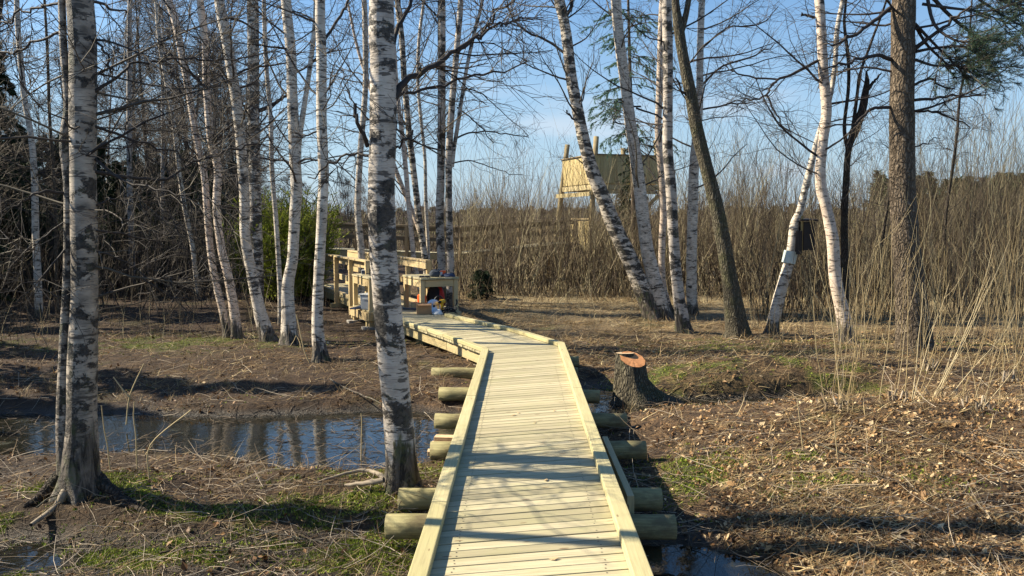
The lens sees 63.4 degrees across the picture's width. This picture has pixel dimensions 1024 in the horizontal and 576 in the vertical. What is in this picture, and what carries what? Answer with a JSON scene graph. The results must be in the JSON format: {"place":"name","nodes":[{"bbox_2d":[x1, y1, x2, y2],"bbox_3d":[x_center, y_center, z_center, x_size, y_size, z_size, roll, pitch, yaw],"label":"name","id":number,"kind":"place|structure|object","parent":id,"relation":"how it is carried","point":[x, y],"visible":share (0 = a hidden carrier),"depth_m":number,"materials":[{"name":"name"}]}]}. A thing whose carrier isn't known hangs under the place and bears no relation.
{"place":"outdoors","nodes":[
{"label":"outdoors","id":0,"kind":"place"},
{"bbox_2d":[0,388,816,575],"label":"water","id":1,"kind":"structure","parent":0,"point":[670,560],"depth_m":7.83,"materials":[{"name":"liquid"}]},
{"bbox_2d":[0,393,787,468],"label":"pond debris","id":2,"kind":"object","parent":1,"relation":"on","point":[279,441],"visible":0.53,"depth_m":8.11,"materials":[{"name":"plant"}]},
{"bbox_2d":[610,351,684,406],"bbox_3d":[1.577,1.046,9.568,0.966,0.607,0.559,0,4,0],"label":"tree stump","id":3,"kind":"object","parent":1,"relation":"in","point":[634,383],"visible":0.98,"depth_m":9.46,"materials":[{"name":"wood"}]},
{"bbox_2d":[0,232,1023,575],"bbox_3d":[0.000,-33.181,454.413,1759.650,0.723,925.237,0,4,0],"label":"ground","id":4,"kind":"structure","parent":0,"point":[742,380],"depth_m":8.99,"materials":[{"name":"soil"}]},
{"bbox_2d":[0,162,25,245],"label":"spruce tree","id":5,"kind":"object","parent":4,"relation":"on","point":[3,183],"visible":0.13,"depth_m":24.80,"materials":[{"name":"plant"}]},
{"bbox_2d":[0,207,26,294],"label":"spruce tree","id":6,"kind":"object","parent":4,"relation":"on","point":[13,227],"visible":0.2,"depth_m":21.70,"materials":[{"name":"plant"}]},
{"bbox_2d":[0,3,33,224],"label":"bare tree","id":7,"kind":"object","parent":4,"relation":"on","point":[17,133],"visible":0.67,"depth_m":16.20,"materials":[{"name":"plant"}]},
{"bbox_2d":[0,32,61,294],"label":"spruce tree","id":8,"kind":"object","parent":4,"relation":"on","point":[10,91],"visible":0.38,"depth_m":21.35,"materials":[{"name":"plant"}]},
{"bbox_2d":[0,0,61,206],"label":"bare tree","id":9,"kind":"object","parent":4,"relation":"on","point":[2,2],"visible":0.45,"depth_m":18.76,"materials":[{"name":"brown wood"}]},
{"bbox_2d":[9,194,60,275],"bbox_3d":[-13.742,-1.161,23.999,1.772,3.375,1.743,-1,5,-14],"label":"spruce tree","id":10,"kind":"object","parent":4,"relation":"on","point":[28,202],"visible":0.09,"depth_m":23.77,"materials":[{"name":"plant"}]},
{"bbox_2d":[12,87,62,224],"bbox_3d":[-16.822,-3.772,29.512,2.790,6.812,2.916,2,5,24],"label":"tree","id":11,"kind":"object","parent":4,"relation":"on","point":[45,130],"visible":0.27,"depth_m":29.47,"materials":[{"name":"brown wood"}]},
{"bbox_2d":[22,213,62,294],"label":"spruce tree","id":12,"kind":"object","parent":4,"relation":"on","point":[41,225],"visible":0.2,"depth_m":21.94,"materials":[{"name":"plant"}]},
{"bbox_2d":[30,135,62,229],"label":"spruce tree","id":13,"kind":"object","parent":4,"relation":"on","point":[55,162],"visible":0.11,"depth_m":30.62,"materials":[{"name":"plant"}]},
{"bbox_2d":[38,30,62,143],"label":"bare tree","id":14,"kind":"object","parent":4,"relation":"on","point":[57,61],"visible":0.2,"depth_m":44.76,"materials":[{"name":"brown wood"}]},
{"bbox_2d":[0,0,119,314],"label":"birch tree","id":15,"kind":"object","parent":4,"relation":"on","point":[53,181],"visible":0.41,"depth_m":17.69,"materials":[{"name":"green plant"}]},
{"bbox_2d":[0,0,136,318],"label":"birch tree","id":16,"kind":"object","parent":4,"relation":"on","point":[34,211],"visible":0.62,"depth_m":16.77,"materials":[{"name":"grey plant"}]},
{"bbox_2d":[97,193,116,286],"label":"spruce tree","id":17,"kind":"object","parent":4,"relation":"on","point":[101,198],"visible":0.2,"depth_m":24.34,"materials":[{"name":"plant"}]},
{"bbox_2d":[97,137,124,211],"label":"spruce tree","id":18,"kind":"object","parent":4,"relation":"on","point":[101,152],"visible":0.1,"depth_m":33.72,"materials":[{"name":"plant"}]},
{"bbox_2d":[98,206,128,290],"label":"spruce tree","id":19,"kind":"object","parent":4,"relation":"on","point":[114,224],"visible":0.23,"depth_m":22.33,"materials":[{"name":"plant"}]},
{"bbox_2d":[97,30,137,182],"bbox_3d":[-17.248,-6.046,35.565,3.138,10.495,3.234,-4,6,-44],"label":"bare tree","id":20,"kind":"object","parent":4,"relation":"on","point":[110,123],"visible":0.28,"depth_m":35.66,"materials":[{"name":"plant"}]},
{"bbox_2d":[106,160,137,254],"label":"spruce tree","id":21,"kind":"object","parent":4,"relation":"on","point":[112,192],"visible":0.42,"depth_m":26.73,"materials":[{"name":"plant"}]},
{"bbox_2d":[67,0,195,295],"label":"birch tree","id":22,"kind":"object","parent":4,"relation":"on","point":[128,150],"visible":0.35,"depth_m":20.83,"materials":[{"name":"plant"}]},
{"bbox_2d":[115,151,148,248],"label":"spruce tree","id":23,"kind":"object","parent":4,"relation":"on","point":[134,161],"visible":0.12,"depth_m":30.62,"materials":[{"name":"plant"}]},
{"bbox_2d":[118,201,154,287],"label":"spruce tree","id":24,"kind":"object","parent":4,"relation":"on","point":[137,210],"visible":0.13,"depth_m":22.87,"materials":[{"name":"plant"}]},
{"bbox_2d":[104,0,174,191],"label":"bare tree","id":25,"kind":"object","parent":4,"relation":"on","point":[137,28],"visible":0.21,"depth_m":32.88,"materials":[{"name":"brown wood"}]},
{"bbox_2d":[99,0,180,208],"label":"bare tree","id":26,"kind":"object","parent":4,"relation":"on","point":[118,37],"visible":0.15,"depth_m":35.79,"materials":[{"name":"plant"}]},
{"bbox_2d":[0,133,287,310],"bbox_3d":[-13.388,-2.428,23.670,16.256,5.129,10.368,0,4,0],"label":"dark undergrowth","id":27,"kind":"object","parent":4,"relation":"on","point":[136,271],"visible":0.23,"depth_m":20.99,"materials":[{"name":"plant"}]},
{"bbox_2d":[97,0,211,232],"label":"bare tree","id":28,"kind":"object","parent":4,"relation":"on","point":[162,96],"visible":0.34,"depth_m":27.23,"materials":[{"name":"plant"}]},
{"bbox_2d":[137,203,175,289],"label":"spruce tree","id":29,"kind":"object","parent":4,"relation":"on","point":[157,222],"visible":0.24,"depth_m":22.27,"materials":[{"name":"plant"}]},
{"bbox_2d":[132,0,193,205],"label":"bare tree","id":30,"kind":"object","parent":4,"relation":"on","point":[164,100],"visible":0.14,"depth_m":28.99,"materials":[{"name":"brown wood"}]},
{"bbox_2d":[0,0,348,526],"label":"birch tree","id":31,"kind":"object","parent":4,"relation":"on","point":[77,444],"visible":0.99,"depth_m":5.64,"materials":[{"name":"grey plant"}]},
{"bbox_2d":[0,235,353,351],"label":"undergrowth","id":32,"kind":"object","parent":4,"relation":"on","point":[45,255],"visible":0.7,"depth_m":14.47,"materials":[{"name":"plant"}]},
{"bbox_2d":[132,0,229,197],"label":"bare tree","id":33,"kind":"object","parent":4,"relation":"on","point":[176,76],"visible":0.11,"depth_m":32.98,"materials":[{"name":"brown wood"}]},
{"bbox_2d":[161,206,205,290],"bbox_3d":[-9.068,-0.920,22.799,1.417,2.700,1.394,0,4,3],"label":"spruce tree","id":34,"kind":"object","parent":4,"relation":"on","point":[176,217],"visible":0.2,"depth_m":22.61,"materials":[{"name":"plant"}]},
{"bbox_2d":[108,0,266,300],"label":"birch tree","id":35,"kind":"object","parent":4,"relation":"on","point":[176,147],"visible":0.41,"depth_m":19.72,"materials":[{"name":"grey plant"}]},
{"bbox_2d":[152,41,229,205],"bbox_3d":[-12.458,-5.286,32.725,4.006,9.360,3.833,3,6,37],"label":"bare tree","id":36,"kind":"object","parent":4,"relation":"on","point":[193,53],"visible":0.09,"depth_m":32.56,"materials":[{"name":"brown wood"}]},
{"bbox_2d":[185,162,202,271],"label":"spruce tree","id":37,"kind":"object","parent":4,"relation":"on","point":[191,195],"visible":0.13,"depth_m":27.68,"materials":[{"name":"plant"}]},
{"bbox_2d":[151,0,259,202],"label":"bare tree","id":38,"kind":"object","parent":4,"relation":"on","point":[213,72],"visible":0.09,"depth_m":31.94,"materials":[{"name":"plant"}]},
{"bbox_2d":[159,545,253,553],"bbox_3d":[-1.859,1.605,5.082,0.592,0.039,0.075,0,4,3],"label":"fallen stick","id":39,"kind":"object","parent":4,"relation":"on","point":[188,547],"visible":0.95,"depth_m":5.09,"materials":[{"name":"brown wood"}]},
{"bbox_2d":[120,0,297,337],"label":"birch tree","id":40,"kind":"object","parent":4,"relation":"on","point":[221,309],"visible":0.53,"depth_m":13.70,"materials":[{"name":"grey plant"}]},
{"bbox_2d":[98,0,362,341],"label":"birch tree","id":41,"kind":"object","parent":4,"relation":"on","point":[263,320],"visible":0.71,"depth_m":13.31,"materials":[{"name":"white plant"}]},
{"bbox_2d":[182,40,284,218],"bbox_3d":[-9.212,-4.278,27.082,3.499,8.175,3.348,4,6,43],"label":"bare tree","id":42,"kind":"object","parent":4,"relation":"on","point":[232,160],"visible":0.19,"depth_m":27.05,"materials":[{"name":"brown wood"}]},
{"bbox_2d":[145,0,347,324],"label":"birch tree","id":43,"kind":"object","parent":4,"relation":"on","point":[276,234],"visible":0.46,"depth_m":15.74,"materials":[{"name":"grey plant"}]},
{"bbox_2d":[132,0,366,338],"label":"birch tree","id":44,"kind":"object","parent":4,"relation":"on","point":[236,329],"visible":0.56,"depth_m":13.62,"materials":[{"name":"grey plant"}]},
{"bbox_2d":[188,0,314,306],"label":"birch tree","id":45,"kind":"object","parent":4,"relation":"on","point":[258,244],"visible":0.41,"depth_m":18.25,"materials":[{"name":"grey plant"}]},
{"bbox_2d":[222,210,285,294],"bbox_3d":[-6.292,-0.890,20.567,1.888,2.287,1.754,0,4,0],"label":"juniper bush","id":46,"kind":"object","parent":4,"relation":"on","point":[236,256],"visible":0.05,"depth_m":20.34,"materials":[{"name":"plant"}]},
{"bbox_2d":[228,186,340,301],"bbox_3d":[-5.409,-1.056,19.663,2.486,2.741,2.155,-4,6,-40],"label":"juniper bush","id":47,"kind":"object","parent":4,"relation":"on","point":[269,253],"visible":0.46,"depth_m":19.35,"materials":[{"name":"plant"}]},
{"bbox_2d":[263,190,349,299],"bbox_3d":[-4.925,-1.043,20.324,2.138,2.687,2.026,-3,5,-32],"label":"juniper bush","id":48,"kind":"object","parent":4,"relation":"on","point":[301,296],"visible":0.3,"depth_m":20.05,"materials":[{"name":"plant"}]},
{"bbox_2d":[206,0,420,362],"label":"birch tree","id":49,"kind":"object","parent":4,"relation":"on","point":[320,350],"visible":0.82,"depth_m":11.33,"materials":[{"name":"white plant"}]},
{"bbox_2d":[199,0,436,345],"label":"birch tree","id":50,"kind":"object","parent":4,"relation":"on","point":[288,314],"visible":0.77,"depth_m":12.77,"materials":[{"name":"white plant"}]},
{"bbox_2d":[331,168,354,247],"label":"bare tree","id":51,"kind":"object","parent":4,"relation":"on","point":[345,195],"visible":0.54,"depth_m":45.52,"materials":[{"name":"plant"}]},
{"bbox_2d":[265,0,449,292],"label":"birch tree","id":52,"kind":"object","parent":4,"relation":"on","point":[359,229],"visible":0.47,"depth_m":18.92,"materials":[{"name":"grey plant"}]},
{"bbox_2d":[347,274,374,329],"bbox_3d":[-2.691,0.262,15.843,0.640,1.010,1.352,-2,5,-25],"label":"bench","id":53,"kind":"object","parent":4,"relation":"on","point":[361,314],"visible":0.38,"depth_m":15.50,"materials":[{"name":"brown wood"}]},
{"bbox_2d":[295,0,436,232],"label":"birch tree","id":54,"kind":"object","parent":4,"relation":"on","point":[400,181],"visible":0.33,"depth_m":19.97,"materials":[{"name":"grey plant"}]},
{"bbox_2d":[324,250,430,326],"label":"railed boardwalk","id":55,"kind":"structure","parent":4,"relation":"on","point":[343,293],"depth_m":17.91,"materials":[{"name":"brown wood"}]},
{"bbox_2d":[345,0,456,294],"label":"birch tree","id":56,"kind":"object","parent":4,"relation":"on","point":[417,204],"visible":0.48,"depth_m":18.98,"materials":[{"name":"grey plant"}]},
{"bbox_2d":[336,0,501,292],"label":"birch tree","id":57,"kind":"object","parent":4,"relation":"on","point":[408,204],"visible":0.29,"depth_m":18.80,"materials":[{"name":"grey plant"}]},
{"bbox_2d":[337,0,515,305],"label":"birch tree","id":58,"kind":"object","parent":4,"relation":"on","point":[442,128],"visible":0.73,"depth_m":17.67,"materials":[{"name":"grey plant"}]},
{"bbox_2d":[265,0,596,495],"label":"birch tree","id":59,"kind":"object","parent":4,"relation":"on","point":[401,464],"visible":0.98,"depth_m":5.65,"materials":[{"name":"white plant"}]},
{"bbox_2d":[402,274,461,315],"bbox_3d":[-1.546,0.273,15.700,1.024,1.010,1.151,-2,5,-28],"label":"bench","id":60,"kind":"object","parent":4,"relation":"on","point":[417,281],"visible":0.52,"depth_m":15.33,"materials":[{"name":"brown wood"}]},
{"bbox_2d":[426,287,444,308],"bbox_3d":[-1.439,0.166,15.616,0.343,0.450,0.274,0,4,0],"label":"backpack","id":61,"kind":"object","parent":60,"relation":"on","point":[433,292],"visible":0.43,"depth_m":15.50,"materials":[{"name":"red fabric"}]},
{"bbox_2d":[307,219,576,284],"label":"raised walkway","id":62,"kind":"structure","parent":4,"relation":"on","point":[405,253],"depth_m":25.41,"materials":[{"name":"brown wood"}]},
{"bbox_2d":[396,0,492,259],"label":"birch tree","id":63,"kind":"object","parent":4,"relation":"on","point":[425,177],"visible":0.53,"depth_m":19.10,"materials":[{"name":"grey plant"}]},
{"bbox_2d":[348,0,545,307],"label":"birch tree","id":64,"kind":"object","parent":4,"relation":"on","point":[449,156],"visible":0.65,"depth_m":17.55,"materials":[{"name":"grey plant"}]},
{"bbox_2d":[467,269,497,300],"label":"spruce sapling","id":65,"kind":"object","parent":4,"relation":"on","point":[484,279],"visible":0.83,"depth_m":20.34,"materials":[{"name":"plant"}]},
{"bbox_2d":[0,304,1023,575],"bbox_3d":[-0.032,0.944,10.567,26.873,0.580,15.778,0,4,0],"label":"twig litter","id":66,"kind":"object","parent":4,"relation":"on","point":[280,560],"visible":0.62,"depth_m":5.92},
{"bbox_2d":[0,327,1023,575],"bbox_3d":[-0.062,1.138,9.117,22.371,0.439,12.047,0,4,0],"label":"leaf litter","id":67,"kind":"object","parent":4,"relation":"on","point":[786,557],"visible":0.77,"depth_m":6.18,"materials":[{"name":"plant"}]},
{"bbox_2d":[0,331,1023,575],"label":"moss","id":68,"kind":"object","parent":4,"relation":"on","point":[88,559],"visible":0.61,"depth_m":5.58,"materials":[{"name":"plant"}]},
{"bbox_2d":[0,284,1023,575],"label":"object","id":69,"kind":"structure","parent":4,"relation":"on","point":[596,410],"depth_m":6.21,"materials":[{"name":"plant"}]},
{"bbox_2d":[373,311,676,575],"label":"boardwalk","id":70,"kind":"structure","parent":69,"relation":"on","point":[497,503],"depth_m":5.37,"materials":[{"name":"brown wood"}]},
{"bbox_2d":[417,302,431,313],"bbox_3d":[-1.559,0.366,14.716,0.260,0.190,0.290,-1,4,-9],"label":"cardboard box","id":71,"kind":"object","parent":70,"relation":"on","point":[424,308],"visible":1,"depth_m":14.66,"materials":[{"name":"cardboard"}]},
{"bbox_2d":[478,0,660,320],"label":"birch tree","id":72,"kind":"object","parent":4,"relation":"on","point":[636,275],"visible":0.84,"depth_m":16.65,"materials":[{"name":"grey plant"}]},
{"bbox_2d":[284,203,857,229],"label":"horizon wood","id":73,"kind":"object","parent":4,"relation":"on","point":[544,212],"visible":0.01,"depth_m":201.05,"materials":[{"name":"plant"}]},
{"bbox_2d":[553,136,667,274],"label":"observation tower","id":74,"kind":"structure","parent":4,"relation":"on","point":[603,161],"depth_m":30.40,"materials":[{"name":"brown wood"}]},
{"bbox_2d":[600,139,658,267],"bbox_3d":[4.133,-2.690,28.051,2.290,5.282,2.400,0,4,0],"label":"spruce tree","id":75,"kind":"object","parent":4,"relation":"on","point":[627,187],"visible":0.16,"depth_m":27.95,"materials":[{"name":"plant"}]},
{"bbox_2d":[580,0,686,253],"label":"pine tree","id":76,"kind":"object","parent":4,"relation":"on","point":[617,103],"visible":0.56,"depth_m":24.52,"materials":[{"name":"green plant"}]},
{"bbox_2d":[584,0,706,320],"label":"birch tree","id":77,"kind":"object","parent":4,"relation":"on","point":[652,271],"visible":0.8,"depth_m":16.63,"materials":[{"name":"grey plant"}]},
{"bbox_2d":[268,150,1023,270],"bbox_3d":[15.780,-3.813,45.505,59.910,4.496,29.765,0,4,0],"label":"marsh scrub","id":78,"kind":"object","parent":4,"relation":"on","point":[347,244],"visible":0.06,"depth_m":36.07,"materials":[{"name":"plant"}]},
{"bbox_2d":[573,0,746,333],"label":"birch tree","id":79,"kind":"object","parent":4,"relation":"on","point":[682,322],"visible":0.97,"depth_m":14.55,"materials":[{"name":"white plant"}]},
{"bbox_2d":[602,0,740,314],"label":"birch tree","id":80,"kind":"object","parent":4,"relation":"on","point":[663,214],"visible":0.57,"depth_m":17.21,"materials":[{"name":"white plant"}]},
{"bbox_2d":[589,0,815,314],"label":"birch tree","id":81,"kind":"object","parent":4,"relation":"on","point":[691,259],"visible":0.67,"depth_m":17.16,"materials":[{"name":"grey plant"}]},
{"bbox_2d":[655,0,782,339],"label":"aspen tree","id":82,"kind":"object","parent":4,"relation":"on","point":[736,321],"visible":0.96,"depth_m":13.99,"materials":[{"name":"grey plant"}]},
{"bbox_2d":[423,15,1023,295],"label":"tall osiers","id":83,"kind":"object","parent":4,"relation":"on","point":[746,197],"visible":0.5,"depth_m":22.58,"materials":[{"name":"plant"}]},
{"bbox_2d":[430,155,1023,297],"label":"willow thicket","id":84,"kind":"object","parent":4,"relation":"on","point":[603,260],"visible":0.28,"depth_m":21.85,"materials":[{"name":"plant"}]},
{"bbox_2d":[455,247,1021,303],"bbox_3d":[7.127,-0.433,20.770,17.494,1.568,3.896,0,4,0],"label":"thicket edge","id":85,"kind":"object","parent":4,"relation":"on","point":[594,285],"visible":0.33,"depth_m":20.33,"materials":[{"name":"plant"}]},
{"bbox_2d":[740,264,772,329],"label":"shrub","id":86,"kind":"object","parent":4,"relation":"on","point":[759,306],"visible":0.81,"depth_m":15.28,"materials":[{"name":"plant"}]},
{"bbox_2d":[784,238,824,356],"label":"shrub","id":87,"kind":"object","parent":4,"relation":"on","point":[804,314],"visible":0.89,"depth_m":11.30,"materials":[{"name":"plant"}]},
{"bbox_2d":[691,0,937,344],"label":"birch tree","id":88,"kind":"object","parent":4,"relation":"on","point":[832,238],"visible":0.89,"depth_m":12.92,"materials":[{"name":"white plant"}]},
{"bbox_2d":[726,0,957,334],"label":"birch tree","id":89,"kind":"object","parent":4,"relation":"on","point":[780,292],"visible":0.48,"depth_m":14.45,"materials":[{"name":"white plant"}]},
{"bbox_2d":[781,250,797,263],"bbox_3d":[4.876,-0.541,14.554,0.274,0.257,0.236,0,4,0],"label":"trunk band","id":90,"kind":"object","parent":89,"relation":"attached to","point":[788,256],"visible":0.93,"depth_m":14.46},
{"bbox_2d":[795,216,817,255],"bbox_3d":[5.105,-0.916,14.497,0.340,0.690,0.320,-1,5,-14],"label":"nest box","id":91,"kind":"object","parent":89,"relation":"attached to","point":[803,241],"visible":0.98,"depth_m":14.38,"materials":[{"name":"brown wood"}]},
{"bbox_2d":[798,189,915,412],"bbox_3d":[3.039,0.134,7.380,0.728,2.027,1.015,-3,5,-33],"label":"cut shrub","id":92,"kind":"object","parent":4,"relation":"on","point":[839,404],"visible":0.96,"depth_m":7.58,"materials":[{"name":"plant"}]},
{"bbox_2d":[788,200,929,358],"bbox_3d":[4.457,-0.110,10.748,1.578,2.149,1.051,-1,5,-17],"label":"shrub","id":93,"kind":"object","parent":4,"relation":"on","point":[873,331],"visible":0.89,"depth_m":10.85,"materials":[{"name":"plant"}]},
{"bbox_2d":[813,0,934,306],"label":"alder tree","id":94,"kind":"object","parent":4,"relation":"on","point":[856,116],"visible":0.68,"depth_m":13.60,"materials":[{"name":"brown plant"}]},
{"bbox_2d":[731,140,1023,321],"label":"willow thicket","id":95,"kind":"object","parent":4,"relation":"on","point":[857,287],"visible":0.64,"depth_m":17.19,"materials":[{"name":"plant"}]},
{"bbox_2d":[848,72,932,305],"bbox_3d":[8.456,-2.478,18.830,1.876,6.017,2.036,4,6,45],"label":"alder tree","id":96,"kind":"object","parent":4,"relation":"on","point":[884,223],"visible":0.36,"depth_m":18.93,"materials":[{"name":"brown plant"}]},
{"bbox_2d":[768,0,1023,352],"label":"pine tree","id":97,"kind":"object","parent":4,"relation":"on","point":[903,84],"visible":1,"depth_m":11.90,"materials":[{"name":"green plant"}]},
{"bbox_2d":[879,191,965,402],"bbox_3d":[3.977,0.109,8.012,0.663,2.089,0.523,3,5,36],"label":"cut shrub","id":98,"kind":"object","parent":4,"relation":"on","point":[895,392],"visible":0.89,"depth_m":8.07,"materials":[{"name":"plant"}]},
{"bbox_2d":[884,234,974,371],"bbox_3d":[4.949,0.165,10.098,1.032,1.756,1.021,0,4,0],"label":"cut shrub","id":99,"kind":"object","parent":4,"relation":"on","point":[926,363],"visible":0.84,"depth_m":10.07,"materials":[{"name":"plant"}]},
{"bbox_2d":[867,169,1023,229],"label":"pine wood","id":100,"kind":"object","parent":4,"relation":"on","point":[886,181],"visible":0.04,"depth_m":124.80,"materials":[{"name":"plant"}]},
{"bbox_2d":[916,0,1007,299],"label":"alder tree","id":101,"kind":"object","parent":4,"relation":"on","point":[955,144],"visible":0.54,"depth_m":19.30,"materials":[{"name":"brown plant"}]},
{"bbox_2d":[901,176,1023,354],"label":"shrub","id":102,"kind":"object","parent":4,"relation":"on","point":[972,289],"visible":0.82,"depth_m":11.77,"materials":[{"name":"plant"}]},
{"bbox_2d":[920,225,1018,396],"bbox_3d":[5.007,0.252,9.035,0.832,1.903,1.122,3,6,37],"label":"cut shrub","id":103,"kind":"object","parent":4,"relation":"on","point":[943,383],"visible":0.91,"depth_m":8.91,"materials":[{"name":"plant"}]},
{"bbox_2d":[952,169,1023,382],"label":"cut shrub","id":104,"kind":"object","parent":4,"relation":"on","point":[1007,373],"visible":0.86,"depth_m":9.64,"materials":[{"name":"plant"}]},
{"bbox_2d":[952,265,1023,411],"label":"cut shrub","id":105,"kind":"object","parent":4,"relation":"on","point":[987,404],"visible":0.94,"depth_m":7.56,"materials":[{"name":"plant"}]},
{"bbox_2d":[969,160,1023,346],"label":"shrub","id":106,"kind":"object","parent":4,"relation":"on","point":[1009,333],"visible":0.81,"depth_m":12.61,"materials":[{"name":"plant"}]},
{"bbox_2d":[0,0,1023,214],"label":"sky","id":107,"kind":"structure","parent":0,"point":[550,85],"materials":[{"name":"blue"}]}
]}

